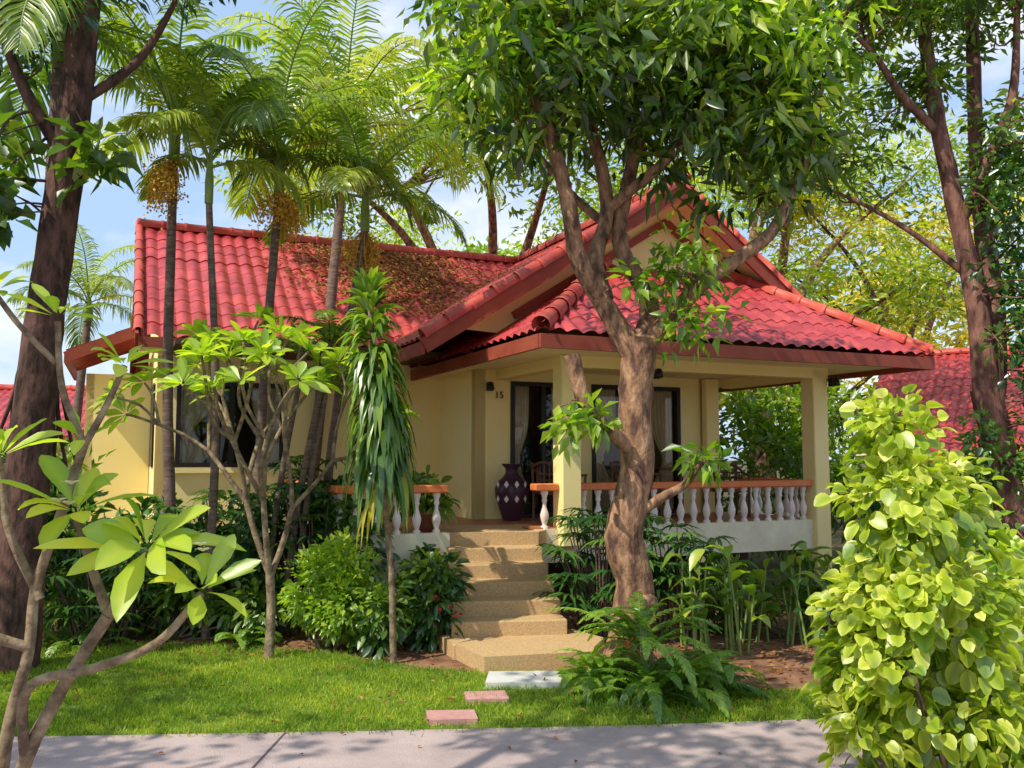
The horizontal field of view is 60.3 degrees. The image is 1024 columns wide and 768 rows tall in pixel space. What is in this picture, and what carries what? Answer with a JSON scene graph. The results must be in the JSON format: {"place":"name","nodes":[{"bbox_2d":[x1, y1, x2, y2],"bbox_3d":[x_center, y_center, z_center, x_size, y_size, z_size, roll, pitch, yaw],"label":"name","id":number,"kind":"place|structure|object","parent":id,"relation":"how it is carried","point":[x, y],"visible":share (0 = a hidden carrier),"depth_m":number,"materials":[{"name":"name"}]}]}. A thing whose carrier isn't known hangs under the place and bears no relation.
{"place":"outdoors","nodes":[
{"label":"outdoors","id":0,"kind":"place"},
{"bbox_2d":[66,327,134,370],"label":"side annex roof","id":1,"kind":"structure","parent":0,"point":[93,359],"depth_m":15.28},
{"bbox_2d":[63,328,134,380],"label":"side annex fascia","id":2,"kind":"structure","parent":1,"relation":"attached to","point":[70,355],"depth_m":13.29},
{"bbox_2d":[173,339,465,365],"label":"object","id":3,"kind":"structure","parent":0,"point":[287,355],"depth_m":12.49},
{"bbox_2d":[0,638,840,738],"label":"lawn","id":4,"kind":"structure","parent":0,"point":[405,701],"depth_m":6.75,"materials":[{"name":"plant"}]},
{"bbox_2d":[42,616,141,656],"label":"sword fern","id":5,"kind":"object","parent":4,"relation":"on","point":[82,637],"visible":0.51,"depth_m":8.77,"materials":[{"name":"green plant"}]},
{"bbox_2d":[0,0,236,673],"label":"climber covered tree","id":6,"kind":"object","parent":4,"relation":"on","point":[76,161],"visible":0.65,"depth_m":8.10,"materials":[{"name":"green plant"}]},
{"bbox_2d":[0,0,242,187],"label":"coconut palm","id":7,"kind":"object","parent":4,"relation":"on","point":[9,33],"visible":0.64,"depth_m":8.96,"materials":[{"name":"green plant"}]},
{"bbox_2d":[87,302,421,659],"bbox_3d":[-2.468,0.905,8.516,3.067,3.509,2.336,0,-5,0],"label":"frangipani tree","id":8,"kind":"object","parent":4,"relation":"on","point":[203,340],"visible":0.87,"depth_m":8.35,"materials":[{"name":"green plant"}]},
{"bbox_2d":[3,648,814,722],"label":"fallen leaves","id":9,"kind":"object","parent":4,"relation":"on","point":[361,697],"visible":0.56,"depth_m":7.08,"materials":[{"name":"brown plant"}]},
{"bbox_2d":[426,709,477,725],"bbox_3d":[-0.435,2.413,6.377,0.371,0.045,0.242,0,-5,-5],"label":"stepping stone","id":10,"kind":"object","parent":4,"relation":"on","point":[447,717],"visible":0.87,"depth_m":6.30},
{"bbox_2d":[464,690,508,704],"bbox_3d":[-0.200,2.456,6.901,0.332,0.045,0.243,1,-5,-7],"label":"stepping stone","id":11,"kind":"object","parent":4,"relation":"on","point":[502,695],"visible":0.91,"depth_m":6.86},
{"bbox_2d":[485,670,594,688],"bbox_3d":[0.280,2.497,7.454,1.000,0.055,0.430,0,-5,0],"label":"concrete pad","id":12,"kind":"object","parent":4,"relation":"on","point":[520,678],"visible":0.49,"depth_m":7.34,"materials":[{"name":"concrete"}]},
{"bbox_2d":[553,645,635,706],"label":"sword fern","id":13,"kind":"object","parent":4,"relation":"on","point":[600,679],"visible":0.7,"depth_m":7.14,"materials":[{"name":"green plant"}]},
{"bbox_2d":[572,637,736,723],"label":"sword fern","id":14,"kind":"object","parent":4,"relation":"on","point":[650,685],"visible":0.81,"depth_m":6.73,"materials":[{"name":"green plant"}]},
{"bbox_2d":[656,650,772,712],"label":"sword fern","id":15,"kind":"object","parent":4,"relation":"on","point":[715,682],"visible":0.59,"depth_m":6.93,"materials":[{"name":"green plant"}]},
{"bbox_2d":[431,368,472,376],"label":"porch ceiling","id":16,"kind":"structure","parent":0,"point":[452,372],"depth_m":13.03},
{"bbox_2d":[10,719,945,767],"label":"road","id":17,"kind":"structure","parent":0,"point":[801,743],"depth_m":5.73,"materials":[{"name":"concrete"}]},
{"bbox_2d":[251,732,285,767],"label":"road joint","id":18,"kind":"object","parent":17,"relation":"on","point":[265,753],"depth_m":5.67,"materials":[{"name":"grey"}]},
{"bbox_2d":[138,716,800,767],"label":"fallen leaves","id":19,"kind":"object","parent":17,"relation":"on","point":[418,745],"visible":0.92,"depth_m":5.92,"materials":[{"name":"brown plant"}]},
{"label":"shrub bed","id":20,"kind":"object","parent":17,"relation":"on","visible":0},
{"bbox_2d":[797,384,1023,767],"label":"variegated shrub","id":21,"kind":"object","parent":20,"relation":"on","point":[906,651],"visible":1,"depth_m":4.83,"materials":[{"name":"green plant"}]},
{"bbox_2d":[0,0,1023,459],"label":"sky","id":22,"kind":"structure","parent":0,"point":[109,214],"materials":[{"name":"blue"}]},
{"bbox_2d":[63,460,981,690],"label":"ground","id":23,"kind":"structure","parent":0,"point":[836,540],"depth_m":17.09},
{"bbox_2d":[1,436,82,535],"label":"garden shrub","id":24,"kind":"object","parent":23,"relation":"on","point":[68,449],"depth_m":16.96,"materials":[{"name":"green plant"}]},
{"bbox_2d":[0,384,85,508],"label":"neighbour bungalow","id":25,"kind":"object","parent":23,"relation":"on","point":[5,391],"visible":0.06,"depth_m":22.61,"materials":[{"name":"red"}]},
{"bbox_2d":[6,224,134,530],"bbox_3d":[-10.023,0.017,21.137,3.750,7.270,3.670,3,-6,-33],"label":"coconut palm","id":26,"kind":"object","parent":23,"relation":"on","point":[87,287],"visible":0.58,"depth_m":21.09,"materials":[{"name":"green plant"}]},
{"bbox_2d":[82,373,150,562],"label":"side annex walls","id":27,"kind":"structure","parent":23,"relation":"on","point":[127,460],"depth_m":13.85,"materials":[{"name":"paint"}]},
{"bbox_2d":[0,269,261,767],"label":"frangipani tree","id":28,"kind":"object","parent":23,"relation":"on","point":[114,541],"visible":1,"depth_m":3.59,"materials":[{"name":"green plant"}]},
{"bbox_2d":[147,334,703,594],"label":"walls","id":29,"kind":"structure","parent":23,"relation":"on","point":[461,431],"depth_m":12.98,"materials":[{"name":"paint"}]},
{"bbox_2d":[139,347,162,352],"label":"wing soffit","id":30,"kind":"structure","parent":29,"relation":"attached to","point":[145,348],"depth_m":11.65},
{"bbox_2d":[149,383,154,466],"bbox_3d":[-5.280,0.611,12.933,0.015,1.200,0.850,2,-5,-24],"label":"side window frame","id":31,"kind":"object","parent":29,"relation":"attached to","point":[151,434],"visible":0.93,"depth_m":12.72,"materials":[{"name":"black"}]},
{"bbox_2d":[175,381,286,466],"bbox_3d":[-3.992,0.580,12.555,1.490,1.200,0.130,2,-5,-24],"label":"window frame","id":32,"kind":"object","parent":29,"relation":"attached to","point":[232,386],"visible":0.51,"depth_m":12.48,"materials":[{"name":"black"}]},
{"bbox_2d":[179,386,279,462],"bbox_3d":[-4.027,0.586,12.633,1.370,1.100,0.060,2,-5,-24],"label":"curtain bedroom","id":33,"kind":"object","parent":32,"relation":"attached to","point":[193,414],"visible":0.59,"depth_m":12.44,"materials":[{"name":"fabric"}]},
{"bbox_2d":[175,467,286,472],"bbox_3d":[-3.963,1.214,12.438,1.630,0.075,0.069,2,-5,-24],"label":"window sill","id":34,"kind":"structure","parent":29,"relation":"attached to","point":[206,470],"depth_m":12.26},
{"bbox_2d":[486,382,493,390],"bbox_3d":[-0.311,0.031,12.476,0.117,0.120,0.232,1,-5,-6],"label":"wall lamp part","id":35,"kind":"object","parent":29,"relation":"attached to","point":[489,386],"depth_m":12.38,"materials":[{"name":"black metal"}]},
{"bbox_2d":[510,381,552,517],"bbox_3d":[0.447,0.959,12.892,1.060,1.960,0.130,2,-5,-24],"label":"frame door","id":36,"kind":"structure","parent":29,"relation":"attached to","point":[542,386],"depth_m":12.82,"materials":[{"name":"black"}]},
{"bbox_2d":[515,386,552,512],"bbox_3d":[0.413,0.965,12.970,0.940,1.860,0.060,2,-5,-24],"label":"curtain door","id":37,"kind":"structure","parent":36,"relation":"attached to","point":[521,408],"depth_m":12.88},
{"bbox_2d":[653,368,663,378],"bbox_3d":[1.834,-0.133,11.109,0.117,0.120,0.232,1,-5,-6],"label":"wall lamp part","id":38,"kind":"object","parent":29,"relation":"attached to","point":[658,373],"depth_m":11.02,"materials":[{"name":"black metal"}]},
{"bbox_2d":[189,8,744,255],"bbox_3d":[-0.891,-2.000,20.360,12.291,11.351,13.890,0,-5,0],"label":"rain tree","id":39,"kind":"object","parent":23,"relation":"on","point":[399,232],"visible":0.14,"depth_m":18.46,"materials":[{"name":"green plant"}]},
{"bbox_2d":[418,232,545,255],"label":"background tree","id":40,"kind":"object","parent":23,"relation":"on","point":[484,248],"visible":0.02,"depth_m":32.97,"materials":[{"name":"green plant"}]},
{"bbox_2d":[524,14,1023,504],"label":"rain tree","id":41,"kind":"object","parent":23,"relation":"on","point":[910,281],"visible":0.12,"depth_m":20.29,"materials":[{"name":"green plant"}]},
{"bbox_2d":[719,379,902,566],"bbox_3d":[5.198,1.245,15.926,4.518,3.997,3.048,0,-5,0],"label":"garden shrub","id":42,"kind":"object","parent":23,"relation":"on","point":[784,448],"visible":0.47,"depth_m":15.58,"materials":[{"name":"green plant"}]},
{"bbox_2d":[719,270,967,419],"bbox_3d":[13.123,0.433,38.727,17.605,9.536,15.282,0,-5,0],"label":"background tree","id":43,"kind":"object","parent":23,"relation":"on","point":[859,384],"visible":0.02,"depth_m":35.71,"materials":[{"name":"green plant"}]},
{"bbox_2d":[721,172,1023,349],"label":"flame tree","id":44,"kind":"object","parent":23,"relation":"on","point":[961,337],"visible":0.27,"depth_m":27.68,"materials":[{"name":"green plant"}]},
{"bbox_2d":[855,345,1023,543],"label":"neighbour bungalow","id":45,"kind":"object","parent":23,"relation":"on","point":[946,382],"visible":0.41,"depth_m":20.96,"materials":[{"name":"red"}]},
{"bbox_2d":[880,447,1023,550],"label":"garden shrub","id":46,"kind":"object","parent":23,"relation":"on","point":[946,459],"visible":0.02,"depth_m":17.15,"materials":[{"name":"green plant"}]},
{"bbox_2d":[950,497,1023,688],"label":"round leaf shrub","id":47,"kind":"object","parent":23,"relation":"on","point":[1016,540],"visible":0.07,"depth_m":6.33,"materials":[{"name":"green plant"}]},
{"bbox_2d":[42,588,1016,690],"bbox_3d":[0.000,2.730,9.969,28.000,0.001,5.680,0,-5,0],"label":"soil bed","id":48,"kind":"object","parent":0,"point":[439,659],"visible":0.22,"depth_m":8.63,"materials":[{"name":"soil"}]},
{"bbox_2d":[0,428,135,609],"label":"garden shrub","id":49,"kind":"object","parent":48,"relation":"on","point":[107,504],"visible":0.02,"depth_m":11.15,"materials":[{"name":"green plant"}]},
{"bbox_2d":[43,546,177,645],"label":"lady palm","id":50,"kind":"object","parent":48,"relation":"on","point":[82,613],"visible":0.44,"depth_m":8.79,"materials":[{"name":"green plant"}]},
{"bbox_2d":[85,497,179,633],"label":"heliconia plant","id":51,"kind":"object","parent":48,"relation":"on","point":[145,506],"visible":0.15,"depth_m":10.22,"materials":[{"name":"green plant"}]},
{"bbox_2d":[43,548,300,642],"bbox_3d":[-3.684,2.239,9.417,3.275,1.224,1.139,0,-5,0],"label":"garden shrub","id":52,"kind":"object","parent":48,"relation":"on","point":[256,616],"visible":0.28,"depth_m":9.20,"materials":[{"name":"green plant"}]},
{"bbox_2d":[30,0,324,630],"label":"christmas palm","id":53,"kind":"object","parent":48,"relation":"on","point":[165,180],"visible":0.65,"depth_m":9.87,"materials":[{"name":"green plant"}]},
{"bbox_2d":[115,40,305,639],"bbox_3d":[-3.311,-0.363,9.611,1.898,6.114,2.155,3,-6,-35],"label":"christmas palm","id":54,"kind":"object","parent":48,"relation":"on","point":[211,132],"visible":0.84,"depth_m":9.52,"materials":[{"name":"green plant"}]},
{"bbox_2d":[148,490,287,626],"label":"lady palm","id":55,"kind":"object","parent":48,"relation":"on","point":[202,516],"visible":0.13,"depth_m":9.68,"materials":[{"name":"green plant"}]},
{"bbox_2d":[210,622,281,648],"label":"sword fern","id":56,"kind":"object","parent":48,"relation":"on","point":[242,637],"visible":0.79,"depth_m":8.84,"materials":[{"name":"green plant"}]},
{"bbox_2d":[99,478,400,630],"bbox_3d":[-3.152,2.011,10.070,3.856,1.861,1.766,0,-5,0],"label":"coffee shrub","id":57,"kind":"object","parent":48,"relation":"on","point":[245,539],"visible":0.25,"depth_m":9.69,"materials":[{"name":"green plant"}]},
{"bbox_2d":[134,0,416,577],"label":"christmas palm","id":58,"kind":"object","parent":48,"relation":"on","point":[265,114],"visible":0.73,"depth_m":10.41,"materials":[{"name":"green plant"}]},
{"bbox_2d":[238,455,369,630],"bbox_3d":[-2.251,1.766,9.944,1.606,1.930,1.635,0,-5,0],"label":"lady palm","id":59,"kind":"object","parent":48,"relation":"on","point":[312,518],"visible":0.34,"depth_m":9.74,"materials":[{"name":"green plant"}]},
{"bbox_2d":[231,309,400,633],"bbox_3d":[-2.197,0.973,9.842,1.891,3.499,1.583,0,-5,0],"label":"areca palm clump","id":60,"kind":"object","parent":48,"relation":"on","point":[329,331],"visible":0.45,"depth_m":9.78,"materials":[{"name":"green plant"}]},
{"bbox_2d":[277,526,388,653],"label":"ficus shrub","id":61,"kind":"object","parent":48,"relation":"on","point":[338,579],"visible":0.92,"depth_m":8.64,"materials":[{"name":"green plant"}]},
{"bbox_2d":[231,92,467,528],"bbox_3d":[-2.000,-0.289,10.681,2.776,6.153,2.772,1,-5,-16],"label":"christmas palm","id":62,"kind":"object","parent":48,"relation":"on","point":[358,176],"visible":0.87,"depth_m":10.68,"materials":[{"name":"green plant"}]},
{"bbox_2d":[212,0,504,580],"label":"coconut palm","id":63,"kind":"object","parent":48,"relation":"on","point":[334,264],"visible":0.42,"depth_m":13.47,"materials":[{"name":"green plant"}]},
{"bbox_2d":[334,266,419,664],"bbox_3d":[-1.283,0.748,8.265,0.842,3.777,0.762,0,-5,0],"label":"dracaena plant","id":64,"kind":"object","parent":48,"relation":"on","point":[381,463],"visible":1,"depth_m":8.14,"materials":[{"name":"green plant"}]},
{"bbox_2d":[346,548,458,660],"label":"hibiscus shrub","id":65,"kind":"object","parent":48,"relation":"on","point":[378,633],"visible":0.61,"depth_m":8.54,"materials":[{"name":"green plant"}]},
{"bbox_2d":[409,542,438,569],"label":"shrub","id":66,"kind":"object","parent":48,"relation":"on","point":[428,548],"visible":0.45,"depth_m":9.71,"materials":[{"name":"green plant"}]},
{"bbox_2d":[403,551,475,652],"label":"croton plant","id":67,"kind":"object","parent":48,"relation":"on","point":[435,625],"visible":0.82,"depth_m":8.67,"materials":[{"name":"green plant"}]},
{"bbox_2d":[48,604,835,656],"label":"fallen leaves","id":68,"kind":"object","parent":48,"relation":"on","point":[689,649],"visible":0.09,"depth_m":8.91,"materials":[{"name":"brown plant"}]},
{"bbox_2d":[439,524,603,673],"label":"front steps","id":69,"kind":"structure","parent":48,"relation":"on","point":[507,623],"depth_m":8.96,"materials":[{"name":"stone"}]},
{"bbox_2d":[434,594,632,646],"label":"ixora flowers","id":70,"kind":"object","parent":48,"relation":"on","point":[455,616],"visible":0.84,"depth_m":8.63,"materials":[{"name":"red plant"}]},
{"bbox_2d":[530,507,676,641],"bbox_3d":[0.934,2.003,9.374,1.634,1.370,1.599,0,-5,0],"label":"lady palm","id":71,"kind":"object","parent":48,"relation":"on","point":[602,595],"visible":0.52,"depth_m":9.12,"materials":[{"name":"green plant"}]},
{"bbox_2d":[542,591,723,697],"bbox_3d":[0.952,2.021,7.074,1.476,0.611,1.095,-1,-5,16],"label":"sword fern","id":72,"kind":"object","parent":48,"relation":"on","point":[640,631],"visible":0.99,"depth_m":6.98,"materials":[{"name":"green plant"}]},
{"bbox_2d":[380,0,897,687],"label":"mango tree","id":73,"kind":"object","parent":48,"relation":"on","point":[708,76],"visible":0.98,"depth_m":7.57,"materials":[{"name":"green plant"}]},
{"bbox_2d":[547,552,748,592],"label":"under floor wall","id":74,"kind":"structure","parent":48,"relation":"on","point":[552,569],"depth_m":12.58,"materials":[{"name":"grey"}]},
{"bbox_2d":[643,523,740,641],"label":"lady palm","id":75,"kind":"object","parent":48,"relation":"on","point":[663,578],"visible":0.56,"depth_m":9.07,"materials":[{"name":"green plant"}]},
{"bbox_2d":[553,355,832,597],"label":"porch posts","id":76,"kind":"object","parent":48,"relation":"on","point":[815,442],"visible":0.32,"depth_m":12.25,"materials":[{"name":"paint"}]},
{"bbox_2d":[351,512,799,533],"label":"porch floor","id":77,"kind":"structure","parent":76,"relation":"attached to","point":[538,522],"depth_m":11.96,"materials":[{"name":"ceramic"}]},
{"bbox_2d":[390,465,461,531],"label":"potted plant","id":78,"kind":"object","parent":77,"relation":"on","point":[427,506],"visible":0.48,"depth_m":10.30,"materials":[{"name":"green plant"}]},
{"bbox_2d":[495,464,528,520],"bbox_3d":[-0.005,1.492,12.190,0.470,0.780,0.470,0,-5,0],"label":"ceramic vase","id":79,"kind":"object","parent":77,"relation":"on","point":[511,491],"visible":1,"depth_m":12.03,"materials":[{"name":"ceramic"}]},
{"bbox_2d":[522,525,555,528],"bbox_3d":[0.328,1.740,10.704,0.320,0.019,0.300,2,-5,-24],"label":"porch floor edge","id":80,"kind":"object","parent":77,"relation":"attached to","point":[537,527],"visible":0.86,"depth_m":10.61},
{"bbox_2d":[531,461,586,520],"bbox_3d":[0.623,1.466,12.106,0.613,0.820,0.628,-4,-6,41],"label":"rattan chair","id":81,"kind":"object","parent":77,"relation":"on","point":[539,473],"visible":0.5,"depth_m":12.05,"materials":[{"name":"wicker"}]},
{"bbox_2d":[318,486,806,535],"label":"balusters","id":82,"kind":"object","parent":77,"relation":"on","point":[791,508],"visible":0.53,"depth_m":11.53,"materials":[{"name":"concrete"}]},
{"bbox_2d":[285,477,811,493],"bbox_3d":[0.567,1.399,12.511,6.870,0.085,3.455,2,-5,-24],"label":"balustrade rail","id":83,"kind":"object","parent":82,"relation":"on","point":[745,482],"visible":0.69,"depth_m":11.20,"materials":[{"name":"wood"}]},
{"bbox_2d":[591,384,680,515],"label":"frame terrace","id":84,"kind":"structure","parent":77,"relation":"on","point":[675,391],"depth_m":13.79,"materials":[{"name":"black"}]},
{"bbox_2d":[596,389,672,510],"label":"curtain terrace","id":85,"kind":"structure","parent":84,"relation":"attached to","point":[661,413],"depth_m":13.81,"materials":[{"name":"fabric"}]},
{"bbox_2d":[610,461,662,516],"bbox_3d":[1.761,1.512,12.659,0.628,0.820,0.613,-4,-6,37],"label":"rattan chair","id":86,"kind":"object","parent":77,"relation":"on","point":[615,469],"visible":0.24,"depth_m":12.64,"materials":[{"name":"wicker"}]},
{"bbox_2d":[659,467,701,517],"bbox_3d":[2.468,1.575,12.827,0.660,0.720,0.660,2,-5,-24],"label":"porch table","id":87,"kind":"object","parent":77,"relation":"on","point":[680,479],"visible":0.48,"depth_m":12.75,"materials":[{"name":"wood"}]},
{"bbox_2d":[702,460,751,516],"bbox_3d":[3.195,1.555,13.189,0.613,0.820,0.628,1,-5,-7],"label":"rattan chair","id":88,"kind":"object","parent":77,"relation":"on","point":[735,477],"visible":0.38,"depth_m":13.30,"materials":[{"name":"wicker"}]},
{"bbox_2d":[467,200,807,349],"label":"gable wall","id":89,"kind":"structure","parent":76,"relation":"on","point":[499,320],"depth_m":12.35,"materials":[{"name":"paint"}]},
{"bbox_2d":[130,186,934,392],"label":"fascia boards","id":90,"kind":"object","parent":89,"relation":"attached to","point":[729,238],"visible":0.65,"depth_m":11.13,"materials":[{"name":"wood"}]},
{"bbox_2d":[132,184,934,374],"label":"roof tiles","id":91,"kind":"object","parent":89,"relation":"on","point":[241,267],"visible":0.44,"depth_m":12.78,"materials":[{"name":"tile"}]},
{"bbox_2d":[254,238,507,316],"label":"roof leaf litter","id":92,"kind":"object","parent":91,"relation":"on","point":[397,256],"visible":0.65,"depth_m":14.99,"materials":[{"name":"plant"}]},
{"bbox_2d":[133,173,934,353],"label":"ridge caps","id":93,"kind":"object","parent":91,"relation":"on","point":[562,303],"visible":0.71,"depth_m":12.26,"materials":[{"name":"ceramic"}]},
{"bbox_2d":[828,377,839,386],"bbox_3d":[4.504,-0.031,12.337,0.117,0.120,0.232,1,-5,-6],"label":"wall lamp part","id":94,"kind":"object","parent":76,"relation":"attached to","point":[834,382],"depth_m":12.26,"materials":[{"name":"black metal"}]},
{"bbox_2d":[677,544,770,655],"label":"heliconia plant","id":95,"kind":"object","parent":48,"relation":"on","point":[697,554],"visible":0.85,"depth_m":8.55,"materials":[{"name":"green plant"}]},
{"bbox_2d":[666,644,815,682],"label":"fallen leaves","id":96,"kind":"object","parent":48,"relation":"on","point":[778,660],"visible":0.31,"depth_m":8.10,"materials":[{"name":"brown plant"}]},
{"bbox_2d":[660,540,835,652],"bbox_3d":[2.425,2.149,9.097,2.136,1.026,1.062,1,-5,-18],"label":"heliconia plant","id":97,"kind":"object","parent":48,"relation":"on","point":[741,594],"visible":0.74,"depth_m":9.00,"materials":[{"name":"green plant"}]},
{"bbox_2d":[663,552,866,637],"bbox_3d":[2.866,2.274,9.491,2.460,1.066,1.007,-2,-5,25],"label":"hedge shrub","id":98,"kind":"object","parent":48,"relation":"on","point":[713,617],"visible":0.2,"depth_m":9.53,"materials":[{"name":"green plant"}]},
{"bbox_2d":[781,555,878,649],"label":"heliconia plant","id":99,"kind":"object","parent":48,"relation":"on","point":[804,580],"visible":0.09,"depth_m":8.76,"materials":[{"name":"green plant"}]},
{"bbox_2d":[840,492,880,583],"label":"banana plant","id":100,"kind":"object","parent":48,"relation":"on","point":[875,505],"visible":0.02,"depth_m":10.03,"materials":[{"name":"green plant"}]},
{"bbox_2d":[747,0,1023,605],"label":"twin trunk tree","id":101,"kind":"object","parent":48,"relation":"on","point":[987,290],"visible":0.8,"depth_m":9.13,"materials":[{"name":"green plant"}]},
{"bbox_2d":[915,473,1023,583],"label":"garden shrub","id":102,"kind":"object","parent":48,"relation":"on","point":[976,543],"visible":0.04,"depth_m":12.28,"materials":[{"name":"green plant"}]},
{"bbox_2d":[524,510,552,512],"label":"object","id":103,"kind":"structure","parent":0,"point":[550,511],"depth_m":14.35,"materials":[{"name":"brown"}]},
{"bbox_2d":[285,511,813,591],"bbox_3d":[0.575,2.370,12.487,6.880,0.940,3.480,2,-5,-24],"label":"porch band","id":104,"kind":"object","parent":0,"point":[764,535],"visible":0.24,"depth_m":11.53,"materials":[{"name":"paint"}]},
{"bbox_2d":[524,503,610,510],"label":"room floor","id":105,"kind":"structure","parent":0,"point":[528,506],"depth_m":15.77,"materials":[{"name":"wood"}]},
{"bbox_2d":[194,387,552,502],"bbox_3d":[-2.074,0.889,15.743,7.820,2.570,0.100,2,-5,-24],"label":"room partition","id":106,"kind":"object","parent":105,"relation":"on","point":[246,442],"depth_m":16.66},
{"bbox_2d":[496,354,827,388],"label":"porch beams","id":107,"kind":"structure","parent":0,"point":[758,375],"depth_m":11.80,"materials":[{"name":"paint"}]},
{"bbox_2d":[464,348,892,379],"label":"porch ceiling","id":108,"kind":"structure","parent":0,"point":[544,353],"depth_m":11.78,"materials":[{"name":"paint"}]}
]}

